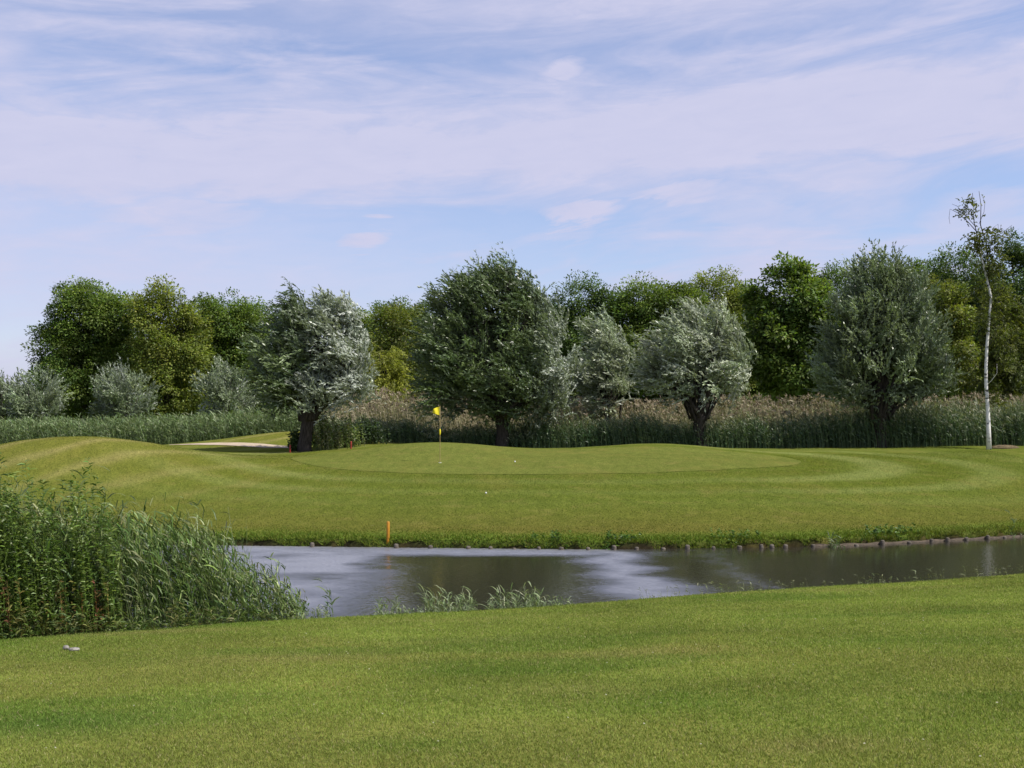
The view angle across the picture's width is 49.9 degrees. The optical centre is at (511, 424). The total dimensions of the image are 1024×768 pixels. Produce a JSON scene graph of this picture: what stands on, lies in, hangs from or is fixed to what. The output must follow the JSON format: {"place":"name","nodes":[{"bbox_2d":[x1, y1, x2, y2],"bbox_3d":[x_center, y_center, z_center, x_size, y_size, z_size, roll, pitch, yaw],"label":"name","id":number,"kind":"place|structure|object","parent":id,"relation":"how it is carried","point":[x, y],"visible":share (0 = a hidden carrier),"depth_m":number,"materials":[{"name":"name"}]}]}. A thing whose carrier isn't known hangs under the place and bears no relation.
{"place":"outdoors","nodes":[
{"label":"outdoors","id":0,"kind":"place"},
{"bbox_2d":[68,647,79,650],"bbox_3d":[-5.909,3.028,14.839,0.150,0.058,0.128,0,0,-24],"label":"crumpled paper","id":1,"kind":"object","parent":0,"point":[74,649],"visible":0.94,"depth_m":14.80,"materials":[{"name":"white paper"}]},
{"bbox_2d":[0,431,1023,767],"bbox_3d":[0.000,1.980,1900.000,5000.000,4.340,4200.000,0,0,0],"label":"ground","id":2,"kind":"structure","parent":0,"point":[202,487],"depth_m":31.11,"materials":[{"name":"green plant"}]},
{"bbox_2d":[0,369,34,442],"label":"willow shrub","id":3,"kind":"object","parent":2,"relation":"on","point":[3,411],"visible":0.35,"depth_m":74.79,"materials":[{"name":"green plant"}]},
{"bbox_2d":[0,361,74,422],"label":"willow shrub","id":4,"kind":"object","parent":2,"relation":"on","point":[40,404],"visible":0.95,"depth_m":73.56,"materials":[{"name":"green plant"}]},
{"bbox_2d":[0,578,110,637],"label":"undergrowth","id":5,"kind":"object","parent":2,"relation":"on","point":[46,608],"visible":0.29,"depth_m":17.37,"materials":[{"name":"green plant"}]},
{"bbox_2d":[0,452,126,638],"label":"willowherb","id":6,"kind":"object","parent":2,"relation":"on","point":[27,583],"visible":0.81,"depth_m":17.56,"materials":[{"name":"green plant"}]},
{"bbox_2d":[20,275,155,434],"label":"broadleaf tree","id":7,"kind":"object","parent":2,"relation":"on","point":[84,329],"visible":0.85,"depth_m":84.66,"materials":[{"name":"green plant"}]},
{"bbox_2d":[86,353,161,424],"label":"willow shrub","id":8,"kind":"object","parent":2,"relation":"on","point":[114,396],"visible":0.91,"depth_m":73.47,"materials":[{"name":"green plant"}]},
{"bbox_2d":[0,465,275,616],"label":"tall reeds","id":9,"kind":"object","parent":2,"relation":"on","point":[138,525],"visible":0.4,"depth_m":19.08,"materials":[{"name":"green plant"}]},
{"bbox_2d":[0,599,298,638],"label":"bank weeds","id":10,"kind":"object","parent":2,"relation":"on","point":[15,631],"visible":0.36,"depth_m":17.65,"materials":[{"name":"green plant"}]},
{"bbox_2d":[0,480,308,638],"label":"reed bed","id":11,"kind":"object","parent":2,"relation":"on","point":[142,563],"visible":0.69,"depth_m":18.56,"materials":[{"name":"green plant"}]},
{"bbox_2d":[0,402,332,444],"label":"reed bed","id":12,"kind":"object","parent":2,"relation":"on","point":[163,429],"visible":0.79,"depth_m":66.58,"materials":[{"name":"green plant"}]},
{"bbox_2d":[121,272,217,421],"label":"broadleaf tree","id":13,"kind":"object","parent":2,"relation":"on","point":[177,340],"visible":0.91,"depth_m":82.94,"materials":[{"name":"green plant"}]},
{"bbox_2d":[171,286,275,411],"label":"broadleaf tree","id":14,"kind":"object","parent":2,"relation":"on","point":[228,326],"visible":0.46,"depth_m":89.80,"materials":[{"name":"green plant"}]},
{"bbox_2d":[189,354,262,422],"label":"willow shrub","id":15,"kind":"object","parent":2,"relation":"on","point":[219,393],"visible":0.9,"depth_m":73.64,"materials":[{"name":"green plant"}]},
{"bbox_2d":[170,442,287,447],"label":"sand","id":16,"kind":"structure","parent":2,"relation":"on","point":[255,445],"depth_m":55.88,"materials":[{"name":"beige sand"}]},
{"bbox_2d":[230,298,296,418],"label":"broadleaf tree","id":17,"kind":"object","parent":2,"relation":"on","point":[263,308],"visible":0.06,"depth_m":94.46,"materials":[{"name":"green plant"}]},
{"bbox_2d":[286,429,299,450],"bbox_3d":[-10.244,0.743,52.192,1.158,1.139,0.759,0,0,0],"label":"scrub bush","id":18,"kind":"object","parent":2,"relation":"on","point":[293,440],"visible":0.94,"depth_m":52.03,"materials":[{"name":"green plant"}]},
{"bbox_2d":[233,277,386,451],"bbox_3d":[-9.623,-2.836,52.072,7.333,8.417,5.200,0,0,0],"label":"pollard willow","id":19,"kind":"object","parent":2,"relation":"on","point":[311,385],"visible":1,"depth_m":51.30,"materials":[{"name":"green plant"}]},
{"bbox_2d":[294,412,348,450],"bbox_3d":[-9.055,0.295,52.448,2.493,1.962,1.774,0,0,-25],"label":"scrub bush","id":20,"kind":"object","parent":2,"relation":"on","point":[320,434],"visible":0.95,"depth_m":52.31,"materials":[{"name":"green plant"}]},
{"bbox_2d":[320,416,366,448],"bbox_3d":[-8.206,0.385,53.327,2.310,1.686,1.823,0,0,-14],"label":"scrub bush","id":21,"kind":"object","parent":2,"relation":"on","point":[347,438],"visible":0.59,"depth_m":53.21,"materials":[{"name":"green plant"}]},
{"bbox_2d":[312,296,377,421],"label":"broadleaf tree","id":22,"kind":"object","parent":2,"relation":"on","point":[366,326],"visible":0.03,"depth_m":89.41,"materials":[{"name":"green plant"}]},
{"bbox_2d":[346,418,390,444],"bbox_3d":[-7.364,0.267,56.005,2.448,1.547,1.876,0,0,0],"label":"scrub bush","id":23,"kind":"object","parent":2,"relation":"on","point":[369,437],"visible":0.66,"depth_m":55.75,"materials":[{"name":"green plant"}]},
{"bbox_2d":[348,341,417,420],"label":"tree","id":24,"kind":"object","parent":2,"relation":"on","point":[394,375],"visible":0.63,"depth_m":67.53,"materials":[{"name":"green plant"}]},
{"bbox_2d":[386,521,389,543],"bbox_3d":[-3.455,3.050,30.661,0.097,0.721,0.090,0,0,0],"label":"water hazard stake","id":25,"kind":"object","parent":2,"relation":"on","point":[388,532],"visible":1,"depth_m":30.62,"materials":[{"name":"orange paint"}]},
{"bbox_2d":[360,300,433,418],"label":"broadleaf tree","id":26,"kind":"object","parent":2,"relation":"on","point":[401,321],"visible":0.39,"depth_m":81.35,"materials":[{"name":"green plant"}]},
{"bbox_2d":[367,293,443,420],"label":"broadleaf tree","id":27,"kind":"object","parent":2,"relation":"on","point":[403,304],"visible":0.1,"depth_m":97.41,"materials":[{"name":"green plant"}]},
{"bbox_2d":[296,581,574,618],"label":"waterside grass","id":28,"kind":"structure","parent":2,"relation":"on","point":[529,602],"depth_m":19.60,"materials":[{"name":"green plant"}]},
{"bbox_2d":[398,241,589,446],"bbox_3d":[-0.953,-4.126,57.776,10.058,11.003,6.967,0,0,0],"label":"pollard willow","id":29,"kind":"object","parent":2,"relation":"on","point":[503,384],"visible":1,"depth_m":57.06,"materials":[{"name":"green plant"}]},
{"bbox_2d":[423,296,581,418],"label":"broadleaf tree","id":30,"kind":"object","parent":2,"relation":"on","point":[519,329],"visible":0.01,"depth_m":94.55,"materials":[{"name":"green plant"}]},
{"bbox_2d":[9,586,997,755],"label":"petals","id":31,"kind":"object","parent":2,"relation":"on","point":[605,694],"visible":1,"depth_m":9.62,"materials":[{"name":"plant"}]},
{"bbox_2d":[0,436,1023,537],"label":"fairway grass","id":32,"kind":"structure","parent":2,"relation":"on","point":[753,478],"depth_m":38.55,"materials":[{"name":"green plant"}]},
{"bbox_2d":[0,331,1023,433],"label":"woodland","id":33,"kind":"object","parent":2,"relation":"on","point":[752,393],"visible":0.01,"depth_m":102.18,"materials":[{"name":"green plant"}]},
{"bbox_2d":[46,517,1023,548],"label":"bank grass","id":34,"kind":"structure","parent":2,"relation":"on","point":[424,537],"depth_m":31.02,"materials":[{"name":"green plant"}]},
{"bbox_2d":[291,442,800,473],"bbox_3d":[1.564,1.361,47.448,22.133,1.076,10.346,0,0,0],"label":"putting green","id":35,"kind":"object","parent":2,"relation":"on","point":[580,458],"visible":1,"depth_m":46.86,"materials":[{"name":"green plant"}]},
{"bbox_2d":[432,407,440,462],"bbox_3d":[-3.111,0.443,45.556,0.382,2.461,0.129,0,0,0],"label":"flagstick","id":36,"kind":"object","parent":35,"relation":"on","point":[436,410],"visible":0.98,"depth_m":45.55,"materials":[{"name":"paint"}]},
{"bbox_2d":[547,269,631,423],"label":"broadleaf tree","id":37,"kind":"object","parent":2,"relation":"on","point":[593,303],"visible":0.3,"depth_m":91.02,"materials":[{"name":"green plant"}]},
{"bbox_2d":[560,303,641,420],"bbox_3d":[5.187,-2.839,63.080,5.199,8.514,4.843,0,0,0],"label":"pollard willow","id":38,"kind":"object","parent":2,"relation":"on","point":[607,354],"visible":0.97,"depth_m":62.26,"materials":[{"name":"green plant"}]},
{"bbox_2d":[587,271,710,420],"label":"broadleaf tree","id":39,"kind":"object","parent":2,"relation":"on","point":[640,312],"visible":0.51,"depth_m":88.86,"materials":[{"name":"green plant"}]},
{"bbox_2d":[315,394,1023,448],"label":"reed bed","id":40,"kind":"object","parent":2,"relation":"on","point":[953,425],"visible":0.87,"depth_m":58.17,"materials":[{"name":"green plant"}]},
{"bbox_2d":[324,388,1022,439],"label":"dry reed bed","id":41,"kind":"object","parent":2,"relation":"on","point":[394,413],"visible":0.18,"depth_m":62.74,"materials":[{"name":"plant"}]},
{"bbox_2d":[323,386,1023,421],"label":"reed plumes","id":42,"kind":"object","parent":41,"relation":"attached to","point":[756,404],"visible":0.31,"depth_m":62.83,"materials":[{"name":"plant"}]},
{"bbox_2d":[623,294,758,446],"bbox_3d":[9.357,-2.906,58.061,7.190,8.534,5.517,0,0,0],"label":"pollard willow","id":43,"kind":"object","parent":2,"relation":"on","point":[702,363],"visible":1,"depth_m":57.64,"materials":[{"name":"green plant"}]},
{"bbox_2d":[647,265,769,421],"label":"broadleaf tree","id":44,"kind":"object","parent":2,"relation":"on","point":[731,295],"visible":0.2,"depth_m":95.77,"materials":[{"name":"green plant"}]},
{"bbox_2d":[524,523,920,548],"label":"bank weeds","id":45,"kind":"object","parent":2,"relation":"on","point":[875,531],"visible":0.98,"depth_m":30.62,"materials":[{"name":"green plant"}]},
{"bbox_2d":[733,250,855,409],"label":"broadleaf tree","id":46,"kind":"object","parent":2,"relation":"on","point":[781,364],"visible":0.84,"depth_m":80.28,"materials":[{"name":"green plant"}]},
{"bbox_2d":[638,564,1021,597],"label":"edge sprigs","id":47,"kind":"object","parent":2,"relation":"on","point":[822,582],"visible":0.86,"depth_m":22.33,"materials":[{"name":"green plant"}]},
{"bbox_2d":[827,531,844,547],"bbox_3d":[8.963,3.355,30.542,0.612,0.791,0.750,0,0,0],"label":"reed plant","id":48,"kind":"object","parent":2,"relation":"on","point":[831,545],"visible":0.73,"depth_m":30.50,"materials":[{"name":"green plant"}]},
{"bbox_2d":[813,260,867,416],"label":"broadleaf tree","id":49,"kind":"object","parent":2,"relation":"on","point":[836,281],"visible":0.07,"depth_m":87.39,"materials":[{"name":"green plant"}]},
{"bbox_2d":[804,238,969,447],"bbox_3d":[19.729,-4.246,58.414,8.563,11.210,6.433,0,0,0],"label":"pollard willow","id":50,"kind":"object","parent":2,"relation":"on","point":[883,307],"visible":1,"depth_m":57.52,"materials":[{"name":"green plant"}]},
{"bbox_2d":[814,535,1023,545],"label":"timber edging","id":51,"kind":"object","parent":2,"relation":"on","point":[905,541],"visible":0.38,"depth_m":31.80,"materials":[{"name":"grey wood"}]},
{"bbox_2d":[897,257,980,403],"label":"broadleaf tree","id":52,"kind":"object","parent":2,"relation":"on","point":[915,266],"visible":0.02,"depth_m":91.27,"materials":[{"name":"green plant"}]},
{"bbox_2d":[916,273,984,408],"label":"broadleaf tree","id":53,"kind":"object","parent":2,"relation":"on","point":[948,295],"visible":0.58,"depth_m":74.91,"materials":[{"name":"green plant"}]},
{"bbox_2d":[919,241,1021,405],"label":"broadleaf tree","id":54,"kind":"object","parent":2,"relation":"on","point":[946,265],"visible":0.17,"depth_m":87.38,"materials":[{"name":"green plant"}]},
{"bbox_2d":[949,193,1022,449],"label":"silver birch","id":55,"kind":"object","parent":2,"relation":"on","point":[986,268],"visible":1,"depth_m":55.92,"materials":[{"name":"green plant"}]},
{"bbox_2d":[960,226,1023,401],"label":"broadleaf tree","id":56,"kind":"object","parent":2,"relation":"on","point":[1017,260],"visible":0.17,"depth_m":82.54,"materials":[{"name":"green plant"}]},
{"bbox_2d":[962,279,1023,408],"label":"broadleaf tree","id":57,"kind":"object","parent":2,"relation":"on","point":[1013,384],"visible":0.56,"depth_m":67.34,"materials":[{"name":"green plant"}]},
{"bbox_2d":[992,445,1019,448],"bbox_3d":[25.335,1.185,56.491,1.525,0.340,0.785,0,0,0],"label":"bunker","id":58,"kind":"object","parent":2,"relation":"on","point":[1003,447],"visible":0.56,"depth_m":56.23},
{"bbox_2d":[1005,510,1023,536],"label":"reed plant","id":59,"kind":"object","parent":2,"relation":"on","point":[1013,526],"visible":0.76,"depth_m":33.43,"materials":[{"name":"green plant"}]},
{"bbox_2d":[0,0,1023,395],"label":"sky","id":60,"kind":"structure","parent":0,"point":[368,149],"materials":[{"name":"blue"}]},
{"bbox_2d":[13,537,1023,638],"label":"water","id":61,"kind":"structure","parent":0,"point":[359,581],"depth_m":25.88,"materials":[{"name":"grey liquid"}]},
{"bbox_2d":[314,578,338,615],"bbox_3d":[-3.315,3.216,19.579,0.411,1.067,0.462,0,0,34],"label":"reed plant","id":62,"kind":"object","parent":61,"relation":"in","point":[327,602],"visible":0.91,"depth_m":19.63,"materials":[{"name":"green plant"}]}
]}

